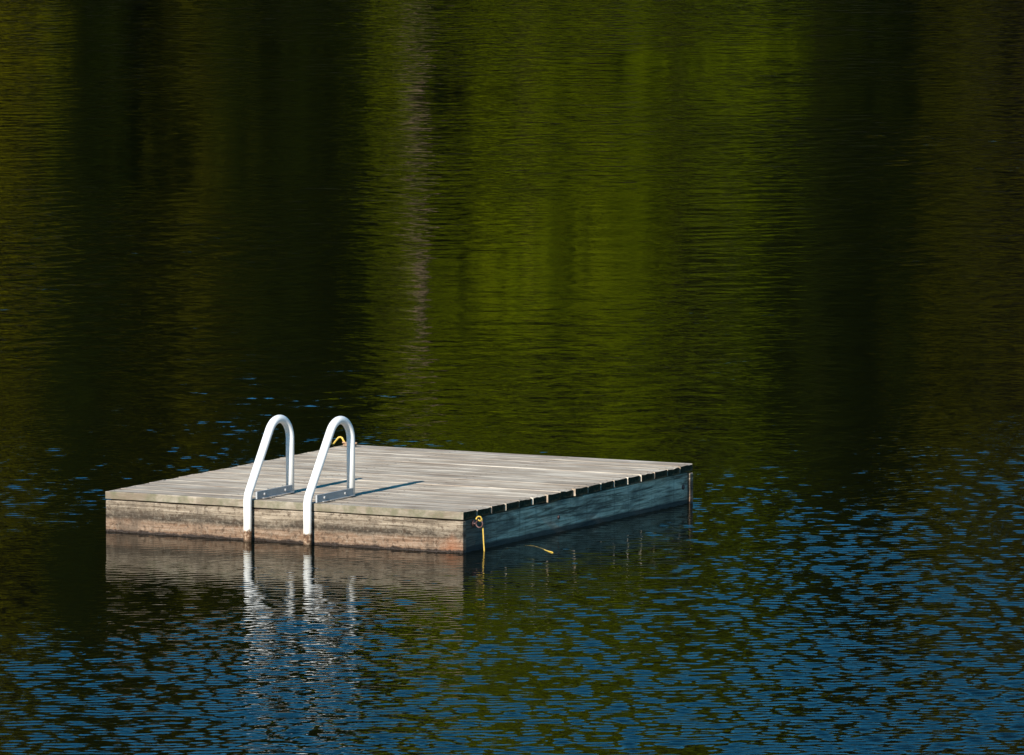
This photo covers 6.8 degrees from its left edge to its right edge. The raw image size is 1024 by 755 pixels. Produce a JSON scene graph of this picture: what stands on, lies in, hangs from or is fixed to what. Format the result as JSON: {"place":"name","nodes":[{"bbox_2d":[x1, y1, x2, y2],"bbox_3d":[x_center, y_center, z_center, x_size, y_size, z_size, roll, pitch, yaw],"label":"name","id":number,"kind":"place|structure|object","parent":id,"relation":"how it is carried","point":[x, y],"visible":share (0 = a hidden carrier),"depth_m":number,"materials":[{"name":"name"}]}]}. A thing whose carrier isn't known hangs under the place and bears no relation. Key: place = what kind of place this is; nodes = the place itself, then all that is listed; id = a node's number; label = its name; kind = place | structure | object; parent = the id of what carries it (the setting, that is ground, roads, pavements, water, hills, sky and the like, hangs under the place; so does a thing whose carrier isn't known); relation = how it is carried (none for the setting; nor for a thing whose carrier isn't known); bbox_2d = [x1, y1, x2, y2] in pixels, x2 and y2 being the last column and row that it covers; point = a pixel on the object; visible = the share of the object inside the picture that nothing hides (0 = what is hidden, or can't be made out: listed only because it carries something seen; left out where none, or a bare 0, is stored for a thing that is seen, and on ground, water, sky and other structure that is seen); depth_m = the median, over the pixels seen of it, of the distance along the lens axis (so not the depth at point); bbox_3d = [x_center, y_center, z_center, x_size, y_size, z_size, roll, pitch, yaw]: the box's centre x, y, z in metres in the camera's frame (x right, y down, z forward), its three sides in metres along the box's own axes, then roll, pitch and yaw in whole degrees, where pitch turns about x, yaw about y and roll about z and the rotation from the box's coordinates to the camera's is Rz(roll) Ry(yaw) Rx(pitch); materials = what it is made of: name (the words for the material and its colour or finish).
{"place":"outdoors","nodes":[
{"label":"outdoors","id":0,"kind":"place"},
{"bbox_2d":[0,0,1023,754],"bbox_3d":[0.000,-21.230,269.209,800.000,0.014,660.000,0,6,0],"label":"water","id":1,"kind":"structure","parent":0,"point":[758,264],"depth_m":52.22,"materials":[{"name":"green liquid"}]},
{"bbox_2d":[105,442,692,552],"bbox_3d":[-0.527,0.670,43.571,2.064,0.386,2.502,3,6,27],"label":"swim raft","id":2,"kind":"object","parent":1,"relation":"on","point":[433,500],"visible":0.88,"depth_m":42.92,"materials":[{"name":"grey wood"}]},
{"bbox_2d":[243,415,354,544],"bbox_3d":[-1.040,0.865,42.638,0.412,1.357,0.446,3,6,28],"label":"swim ladder","id":3,"kind":"object","parent":2,"relation":"attached to","point":[285,422],"visible":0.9,"depth_m":42.56,"materials":[{"name":"silver metal"}]},
{"bbox_2d":[331,436,344,445],"bbox_3d":[-0.915,0.484,45.067,0.180,0.349,0.097,-2,6,-16],"label":"rope","id":4,"kind":"object","parent":2,"relation":"hanging from","point":[337,438],"visible":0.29,"depth_m":45.09,"materials":[{"name":"yellow fabric"}]},
{"bbox_2d":[476,516,552,552],"bbox_3d":[0.042,0.799,42.211,0.396,0.278,0.310,1,6,9],"label":"mooring rope","id":5,"kind":"object","parent":2,"relation":"hanging from","point":[483,535],"visible":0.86,"depth_m":42.10,"materials":[{"name":"yellow fabric"}]}
]}

